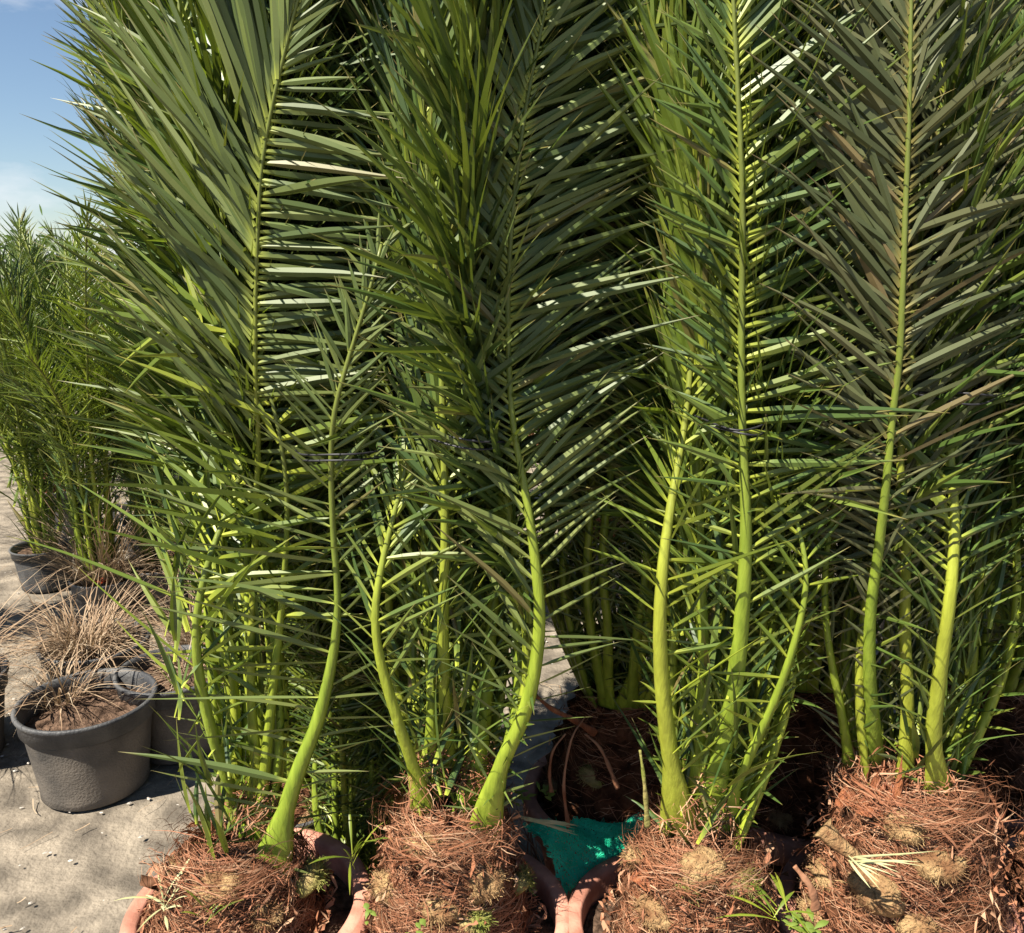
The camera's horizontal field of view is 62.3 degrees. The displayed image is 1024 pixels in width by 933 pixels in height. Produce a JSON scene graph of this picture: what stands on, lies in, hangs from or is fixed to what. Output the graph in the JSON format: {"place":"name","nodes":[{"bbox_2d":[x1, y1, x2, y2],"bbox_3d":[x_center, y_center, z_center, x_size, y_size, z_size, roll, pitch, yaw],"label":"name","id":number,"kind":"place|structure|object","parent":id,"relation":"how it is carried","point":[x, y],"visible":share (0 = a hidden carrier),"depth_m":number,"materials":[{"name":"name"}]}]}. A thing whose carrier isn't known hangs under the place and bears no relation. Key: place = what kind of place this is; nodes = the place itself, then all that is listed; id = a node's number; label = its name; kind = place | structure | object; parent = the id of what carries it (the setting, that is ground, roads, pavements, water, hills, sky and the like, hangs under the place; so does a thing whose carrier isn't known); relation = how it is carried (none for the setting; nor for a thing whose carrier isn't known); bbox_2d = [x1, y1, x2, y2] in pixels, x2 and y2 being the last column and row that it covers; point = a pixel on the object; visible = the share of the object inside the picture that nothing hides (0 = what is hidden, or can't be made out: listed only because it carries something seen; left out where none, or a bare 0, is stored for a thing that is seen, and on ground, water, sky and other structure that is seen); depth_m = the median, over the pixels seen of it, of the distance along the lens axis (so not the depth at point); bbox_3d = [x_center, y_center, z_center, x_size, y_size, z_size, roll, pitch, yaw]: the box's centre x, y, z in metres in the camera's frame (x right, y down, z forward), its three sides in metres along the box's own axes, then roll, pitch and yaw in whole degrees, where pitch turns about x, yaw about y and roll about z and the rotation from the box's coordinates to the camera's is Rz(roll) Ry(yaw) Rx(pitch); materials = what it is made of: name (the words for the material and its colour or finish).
{"place":"outdoors","nodes":[
{"label":"outdoors","id":0,"kind":"place"},
{"bbox_2d":[0,0,139,264],"label":"sky","id":1,"kind":"structure","parent":0,"point":[28,88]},
{"bbox_2d":[0,275,1023,932],"bbox_3d":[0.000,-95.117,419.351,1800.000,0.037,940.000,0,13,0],"label":"ground","id":2,"kind":"structure","parent":0,"point":[106,849],"depth_m":2.63,"materials":[{"name":"beige sand"}]},
{"bbox_2d":[0,655,9,751],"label":"plastic pot","id":3,"kind":"object","parent":2,"relation":"on","point":[4,668],"visible":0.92,"depth_m":2.96,"materials":[{"name":"plastic"}]},
{"bbox_2d":[0,565,126,708],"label":"dry grass","id":4,"kind":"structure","parent":3,"relation":"in","point":[12,626],"depth_m":3.00,"materials":[{"name":"brown plant"}]},
{"bbox_2d":[8,537,72,592],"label":"plastic pot","id":5,"kind":"object","parent":2,"relation":"on","point":[20,565],"visible":0.53,"depth_m":4.43,"materials":[{"name":"plastic"}]},
{"bbox_2d":[0,202,105,553],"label":"palm","id":6,"kind":"object","parent":5,"relation":"in","point":[24,450],"visible":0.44,"depth_m":4.36,"materials":[{"name":"green plant"}]},
{"bbox_2d":[0,204,116,450],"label":"bush","id":7,"kind":"object","parent":2,"relation":"on","point":[48,237],"depth_m":8.08,"materials":[{"name":"green plant"}]},
{"bbox_2d":[2,224,126,394],"bbox_3d":[-3.427,-1.551,8.762,3.948,2.567,2.956,0,13,0],"label":"bush","id":8,"kind":"object","parent":2,"relation":"on","point":[76,259],"depth_m":8.70,"materials":[{"name":"green plant"}]},
{"bbox_2d":[45,485,97,536],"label":"plastic pot","id":9,"kind":"object","parent":2,"relation":"on","point":[56,519],"visible":0.04,"depth_m":5.36,"materials":[{"name":"plastic"}]},
{"bbox_2d":[1,233,84,492],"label":"palm","id":10,"kind":"object","parent":9,"relation":"in","point":[46,270],"visible":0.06,"depth_m":5.11,"materials":[{"name":"green plant"}]},
{"bbox_2d":[10,668,157,811],"bbox_3d":[-1.375,0.895,2.772,0.425,0.308,0.428,0,13,0],"label":"plastic pot","id":11,"kind":"object","parent":2,"relation":"on","point":[78,766],"visible":0.93,"depth_m":2.67,"materials":[{"name":"plastic"}]},
{"bbox_2d":[0,610,154,729],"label":"dry grass","id":12,"kind":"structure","parent":11,"relation":"in","point":[56,701],"depth_m":2.83,"materials":[{"name":"beige plant"}]},
{"bbox_2d":[0,260,180,490],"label":"bush","id":13,"kind":"object","parent":2,"relation":"on","point":[102,300],"depth_m":6.58,"materials":[{"name":"green plant"}]},
{"bbox_2d":[36,618,150,680],"bbox_3d":[-1.580,0.794,3.242,0.396,0.293,0.394,0,13,0],"label":"plastic pot","id":14,"kind":"object","parent":2,"relation":"on","point":[119,661],"visible":0.27,"depth_m":3.12,"materials":[{"name":"plastic"}]},
{"bbox_2d":[0,570,191,700],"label":"dry grass","id":15,"kind":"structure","parent":14,"relation":"in","point":[110,631],"depth_m":3.21,"materials":[{"name":"beige plant"}]},
{"bbox_2d":[68,566,140,621],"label":"plastic pot","id":16,"kind":"object","parent":2,"relation":"on","point":[80,591],"visible":0.41,"depth_m":3.93,"materials":[{"name":"plastic"}]},
{"bbox_2d":[0,189,161,579],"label":"palm","id":17,"kind":"object","parent":16,"relation":"in","point":[64,439],"visible":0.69,"depth_m":3.79,"materials":[{"name":"green plant"}]},
{"bbox_2d":[0,480,184,597],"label":"dry grass","id":18,"kind":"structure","parent":16,"relation":"in","point":[76,574],"depth_m":3.94,"materials":[{"name":"brown plant"}]},
{"bbox_2d":[87,578,106,583],"bbox_3d":[-1.926,0.532,3.941,0.088,0.026,0.040,0,13,0],"label":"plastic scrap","id":19,"kind":"object","parent":16,"relation":"in","point":[99,580],"visible":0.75,"depth_m":3.94,"materials":[{"name":"plastic"}]},
{"bbox_2d":[112,502,132,544],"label":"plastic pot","id":20,"kind":"object","parent":2,"relation":"on","point":[123,506],"visible":0.08,"depth_m":5.14,"materials":[{"name":"plastic"}]},
{"bbox_2d":[119,514,172,556],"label":"plastic pot","id":21,"kind":"object","parent":2,"relation":"on","point":[124,523],"visible":0.09,"depth_m":4.93,"materials":[{"name":"plastic"}]},
{"bbox_2d":[21,221,168,514],"bbox_3d":[-2.088,-0.443,4.840,0.961,1.895,1.065,10,16,37],"label":"palm","id":22,"kind":"object","parent":21,"relation":"in","point":[52,235],"visible":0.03,"depth_m":4.66,"materials":[{"name":"green plant"}]},
{"bbox_2d":[120,551,191,618],"bbox_3d":[-1.760,0.591,4.222,0.345,0.248,0.341,0,13,0],"label":"plastic pot","id":23,"kind":"object","parent":2,"relation":"on","point":[155,581],"visible":0.37,"depth_m":4.09,"materials":[{"name":"plastic"}]},
{"bbox_2d":[22,281,175,572],"bbox_3d":[-1.779,-0.128,4.003,0.769,1.516,0.852,-10,16,-37],"label":"palm","id":24,"kind":"object","parent":23,"relation":"in","point":[126,478],"visible":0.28,"depth_m":3.99,"materials":[{"name":"green plant"}]},
{"bbox_2d":[74,512,197,611],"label":"dry grass","id":25,"kind":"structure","parent":23,"relation":"in","point":[160,569],"depth_m":4.06,"materials":[{"name":"brown plant"}]},
{"bbox_2d":[118,572,204,651],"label":"dry grass","id":26,"kind":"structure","parent":2,"relation":"on","point":[187,638],"depth_m":3.74,"materials":[{"name":"brown plant"}]},
{"bbox_2d":[112,645,223,764],"bbox_3d":[-1.190,0.848,3.008,0.387,0.293,0.383,0,13,0],"label":"plastic pot","id":27,"kind":"object","parent":2,"relation":"on","point":[161,731],"visible":0.41,"depth_m":2.88,"materials":[{"name":"plastic"}]},
{"bbox_2d":[103,605,222,702],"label":"dry grass","id":28,"kind":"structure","parent":27,"relation":"in","point":[175,666],"depth_m":3.01,"materials":[{"name":"beige plant"}]},
{"bbox_2d":[119,828,369,932],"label":"terracotta pot","id":29,"kind":"object","parent":2,"relation":"on","point":[346,916],"visible":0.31,"depth_m":1.89,"materials":[{"name":"ceramic"}]},
{"bbox_2d":[8,0,416,932],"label":"palm","id":30,"kind":"object","parent":29,"relation":"in","point":[212,304],"visible":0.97,"depth_m":1.49,"materials":[{"name":"green plant"}]},
{"bbox_2d":[114,859,188,929],"bbox_3d":[-0.674,0.839,1.636,0.149,0.062,0.135,-10,16,-36],"label":"grass tuft","id":31,"kind":"object","parent":30,"relation":"attached to","point":[160,902],"visible":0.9,"depth_m":1.65,"materials":[{"name":"beige plant"}]},
{"bbox_2d":[182,889,243,924],"bbox_3d":[-0.577,0.842,1.639,0.114,0.073,0.055,-4,14,-17],"label":"grass tuft","id":32,"kind":"object","parent":30,"relation":"attached to","point":[195,897],"visible":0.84,"depth_m":1.62,"materials":[{"name":"green plant"}]},
{"bbox_2d":[292,439,396,461],"bbox_3d":[-0.297,-0.052,1.589,0.207,0.022,0.369,0,13,0],"label":"twine","id":33,"kind":"object","parent":30,"relation":"attached to","point":[334,454],"visible":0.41,"depth_m":1.42,"materials":[{"name":"green"}]},
{"bbox_2d":[0,586,561,932],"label":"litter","id":34,"kind":"object","parent":2,"relation":"on","point":[174,776],"visible":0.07,"depth_m":2.70,"materials":[{"name":"brown plant"}]},
{"bbox_2d":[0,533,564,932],"bbox_3d":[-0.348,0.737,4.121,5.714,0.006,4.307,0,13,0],"label":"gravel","id":35,"kind":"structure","parent":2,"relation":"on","point":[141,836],"depth_m":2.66,"materials":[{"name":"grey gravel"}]},
{"bbox_2d":[295,779,347,834],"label":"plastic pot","id":36,"kind":"object","parent":2,"relation":"on","point":[312,825],"visible":0.02,"depth_m":2.18,"materials":[{"name":"plastic"}]},
{"bbox_2d":[62,0,378,823],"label":"palm","id":37,"kind":"object","parent":36,"relation":"in","point":[116,8],"visible":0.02,"depth_m":1.93,"materials":[{"name":"green plant"}]},
{"bbox_2d":[264,404,483,880],"bbox_3d":[-0.377,0.443,2.048,0.671,1.642,0.755,0,13,0],"label":"palm","id":38,"kind":"object","parent":36,"relation":"in","point":[351,792],"visible":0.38,"depth_m":2.01,"materials":[{"name":"green plant"}]},
{"bbox_2d":[361,712,465,831],"bbox_3d":[-0.271,0.954,2.530,0.414,0.303,0.418,0,13,0],"label":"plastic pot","id":39,"kind":"object","parent":2,"relation":"on","point":[382,820],"depth_m":2.39,"materials":[{"name":"plastic"}]},
{"bbox_2d":[319,27,527,818],"bbox_3d":[-0.278,-0.573,2.199,1.208,3.267,1.125,4,14,19],"label":"palm","id":40,"kind":"object","parent":39,"relation":"in","point":[370,546],"depth_m":2.23,"materials":[{"name":"green plant"}]},
{"bbox_2d":[353,849,568,932],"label":"terracotta pot","id":41,"kind":"object","parent":2,"relation":"on","point":[550,892],"visible":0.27,"depth_m":1.85,"materials":[{"name":"ceramic"}]},
{"bbox_2d":[310,808,391,892],"bbox_3d":[-0.313,0.774,1.679,0.144,0.103,0.135,9,16,34],"label":"grass tuft","id":42,"kind":"object","parent":41,"relation":"in","point":[356,849],"visible":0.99,"depth_m":1.70,"materials":[{"name":"green plant"}]},
{"bbox_2d":[363,903,375,924],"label":"weed","id":43,"kind":"object","parent":41,"relation":"in","point":[368,911],"visible":1,"depth_m":1.60,"materials":[{"name":"green plant"}]},
{"bbox_2d":[405,919,425,932],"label":"weed","id":44,"kind":"object","parent":41,"relation":"in","point":[422,922],"visible":1,"depth_m":1.57,"materials":[{"name":"green plant"}]},
{"bbox_2d":[220,0,698,932],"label":"palm","id":45,"kind":"object","parent":41,"relation":"in","point":[482,100],"visible":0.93,"depth_m":1.44,"materials":[{"name":"green plant"}]},
{"bbox_2d":[412,427,504,450],"bbox_3d":[-0.080,-0.075,1.563,0.222,0.033,0.346,0,13,0],"label":"twine","id":46,"kind":"object","parent":45,"relation":"attached to","point":[460,447],"visible":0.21,"depth_m":1.40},
{"bbox_2d":[506,789,530,806],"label":"weed","id":47,"kind":"object","parent":41,"relation":"in","point":[521,797],"visible":0.56,"depth_m":1.92,"materials":[{"name":"green plant"}]},
{"bbox_2d":[505,778,550,867],"bbox_3d":[0.111,1.047,2.284,0.657,0.268,0.712,11,17,41],"label":"dry tuft","id":48,"kind":"object","parent":2,"relation":"on","point":[532,848],"visible":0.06,"depth_m":2.40,"materials":[{"name":"brown plant"}]},
{"bbox_2d":[528,425,559,465],"bbox_3d":[0.105,-0.773,7.463,2.242,1.567,1.999,0,13,0],"label":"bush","id":49,"kind":"object","parent":2,"relation":"on","point":[541,430],"visible":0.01,"depth_m":7.28,"materials":[{"name":"green plant"}]},
{"bbox_2d":[523,754,641,901],"bbox_3d":[0.261,1.002,2.254,0.466,0.334,0.474,0,13,0],"label":"terracotta pot","id":50,"kind":"object","parent":2,"relation":"on","point":[534,806],"visible":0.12,"depth_m":2.17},
{"bbox_2d":[523,812,654,894],"bbox_3d":[0.253,0.879,1.996,0.447,0.135,0.119,-5,14,-19],"label":"shade net","id":51,"kind":"object","parent":50,"relation":"on","point":[550,839],"visible":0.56,"depth_m":1.96,"materials":[{"name":"green fabric"}]},
{"bbox_2d":[526,781,556,800],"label":"weed","id":52,"kind":"object","parent":51,"relation":"on","point":[545,789],"visible":1,"depth_m":1.93,"materials":[{"name":"green plant"}]},
{"bbox_2d":[520,815,576,834],"bbox_3d":[0.085,0.811,1.912,0.135,0.050,0.008,0,13,0],"label":"dry stalk","id":53,"kind":"object","parent":51,"relation":"on","point":[546,822],"visible":0.98,"depth_m":1.91,"materials":[{"name":"brown plant"}]},
{"bbox_2d":[521,0,857,862],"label":"palm","id":54,"kind":"object","parent":50,"relation":"in","point":[615,670],"visible":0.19,"depth_m":2.04,"materials":[{"name":"green plant"}]},
{"bbox_2d":[548,733,565,792],"bbox_3d":[0.102,0.682,1.932,0.042,0.164,0.027,0,13,0],"label":"sheath strip","id":55,"kind":"object","parent":54,"relation":"attached to","point":[549,770],"visible":0.97,"depth_m":1.92,"materials":[{"name":"brown plant"}]},
{"bbox_2d":[536,695,597,736],"bbox_3d":[0.127,0.565,1.914,0.172,0.148,0.013,-7,15,-28],"label":"sheath strip","id":56,"kind":"object","parent":54,"relation":"attached to","point":[590,730],"visible":0.95,"depth_m":1.91,"materials":[{"name":"brown plant"}]},
{"bbox_2d":[562,717,585,827],"bbox_3d":[0.139,0.703,1.934,0.011,0.266,0.075,12,18,42],"label":"sheath strip","id":57,"kind":"object","parent":54,"relation":"attached to","point":[567,818],"visible":0.97,"depth_m":1.91,"materials":[{"name":"brown plant"}]},
{"bbox_2d":[584,733,619,789],"bbox_3d":[0.206,0.680,1.948,0.086,0.134,0.016,3,13,13],"label":"sheath strip","id":58,"kind":"object","parent":54,"relation":"attached to","point":[614,779],"visible":1,"depth_m":1.94,"materials":[{"name":"brown plant"}]},
{"bbox_2d":[570,540,632,595],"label":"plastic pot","id":59,"kind":"object","parent":2,"relation":"on","point":[613,587],"visible":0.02,"depth_m":4.39,"materials":[{"name":"plastic"}]},
{"bbox_2d":[569,854,798,932],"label":"terracotta pot","id":60,"kind":"object","parent":2,"relation":"on","point":[591,888],"visible":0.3,"depth_m":1.85,"materials":[{"name":"ceramic"}]},
{"bbox_2d":[522,0,1000,932],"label":"palm","id":61,"kind":"object","parent":60,"relation":"in","point":[720,512],"visible":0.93,"depth_m":1.45,"materials":[{"name":"green plant"}]},
{"bbox_2d":[639,750,650,827],"bbox_3d":[0.253,0.619,1.623,0.029,0.161,0.011,6,14,24],"label":"sheath strip","id":62,"kind":"object","parent":61,"relation":"attached to","point":[647,822],"visible":1,"depth_m":1.62,"materials":[{"name":"beige plant"}]},
{"bbox_2d":[693,414,768,435],"bbox_3d":[0.378,-0.096,1.538,0.148,0.022,0.357,0,13,0],"label":"twine","id":63,"kind":"object","parent":61,"relation":"attached to","point":[724,428],"visible":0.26,"depth_m":1.38,"materials":[{"name":"green"}]},
{"bbox_2d":[718,873,817,932],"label":"grass tuft","id":64,"kind":"object","parent":61,"relation":"attached to","point":[778,884],"visible":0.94,"depth_m":1.58,"materials":[{"name":"green plant"}]},
{"bbox_2d":[782,912,800,929],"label":"weed","id":65,"kind":"object","parent":60,"relation":"in","point":[794,922],"visible":0.74,"depth_m":1.59,"materials":[{"name":"green plant"}]},
{"bbox_2d":[748,824,811,895],"bbox_3d":[0.736,1.002,2.253,0.473,0.334,0.467,0,13,0],"label":"terracotta pot","id":66,"kind":"object","parent":2,"relation":"on","point":[788,846],"visible":0.06,"depth_m":2.02,"materials":[{"name":"ceramic"}]},
{"bbox_2d":[731,0,1022,872],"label":"palm","id":67,"kind":"object","parent":66,"relation":"in","point":[797,790],"visible":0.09,"depth_m":2.03,"materials":[{"name":"green plant"}]},
{"bbox_2d":[778,846,1019,932],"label":"terracotta pot","id":68,"kind":"object","parent":2,"relation":"on","point":[787,884],"visible":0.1,"depth_m":1.89,"materials":[{"name":"ceramic"}]},
{"bbox_2d":[792,908,828,932],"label":"weed","id":69,"kind":"object","parent":68,"relation":"in","point":[810,927],"visible":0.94,"depth_m":1.57,"materials":[{"name":"green plant"}]},
{"bbox_2d":[701,0,1023,932],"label":"palm","id":70,"kind":"object","parent":68,"relation":"in","point":[905,782],"visible":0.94,"depth_m":1.46,"materials":[{"name":"green plant"}]},
{"bbox_2d":[793,864,820,911],"bbox_3d":[0.538,0.771,1.546,0.057,0.090,0.011,2,13,11],"label":"sheath strip","id":71,"kind":"object","parent":70,"relation":"attached to","point":[813,896],"visible":1,"depth_m":1.54,"materials":[{"name":"brown plant"}]},
{"bbox_2d":[813,818,931,887],"bbox_3d":[0.647,0.696,1.511,0.212,0.088,0.060,4,14,18],"label":"cut leaf","id":72,"kind":"object","parent":70,"relation":"attached to","point":[827,832],"visible":1,"depth_m":1.53,"materials":[{"name":"beige plant"}]},
{"bbox_2d":[914,383,996,405],"bbox_3d":[0.753,-0.146,1.537,0.175,0.022,0.331,0,13,0],"label":"twine","id":73,"kind":"object","parent":70,"relation":"attached to","point":[968,404],"visible":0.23,"depth_m":1.39,"materials":[{"name":"green"}]},
{"bbox_2d":[880,581,953,636],"bbox_3d":[1.900,0.627,3.943,0.418,0.303,0.414,0,13,0],"label":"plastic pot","id":74,"kind":"object","parent":2,"relation":"on","point":[882,625],"depth_m":3.96,"materials":[{"name":"plastic"}]},
{"bbox_2d":[988,818,1023,838],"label":"terracotta pot","id":75,"kind":"object","parent":2,"relation":"on","point":[1009,825],"visible":0.01,"depth_m":2.07,"materials":[{"name":"ceramic"}]},
{"bbox_2d":[911,420,1023,818],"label":"palm","id":76,"kind":"object","parent":75,"relation":"in","point":[1006,753],"visible":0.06,"depth_m":2.11,"materials":[{"name":"green plant"}]},
{"bbox_2d":[992,835,1023,932],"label":"terracotta pot","id":77,"kind":"object","parent":2,"relation":"on","point":[1019,917],"visible":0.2,"depth_m":1.83,"materials":[{"name":"ceramic"}]},
{"bbox_2d":[969,23,1023,913],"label":"palm","id":78,"kind":"object","parent":77,"relation":"in","point":[1016,868],"visible":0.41,"depth_m":1.83,"materials":[{"name":"green plant"}]},
{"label":"plastic pot","id":79,"kind":"object","parent":2,"relation":"on","visible":0},
{"bbox_2d":[58,0,204,643],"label":"palm","id":80,"kind":"object","parent":79,"relation":"in","point":[89,38],"depth_m":2.72,"materials":[{"name":"green plant"}]},
{"bbox_2d":[583,506,632,542],"bbox_3d":[0.483,-0.630,4.301,0.780,2.275,0.801,-3,13,-14],"label":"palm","id":81,"kind":"object","parent":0,"point":[598,519],"depth_m":4.37,"materials":[{"name":"green plant"}]}
]}

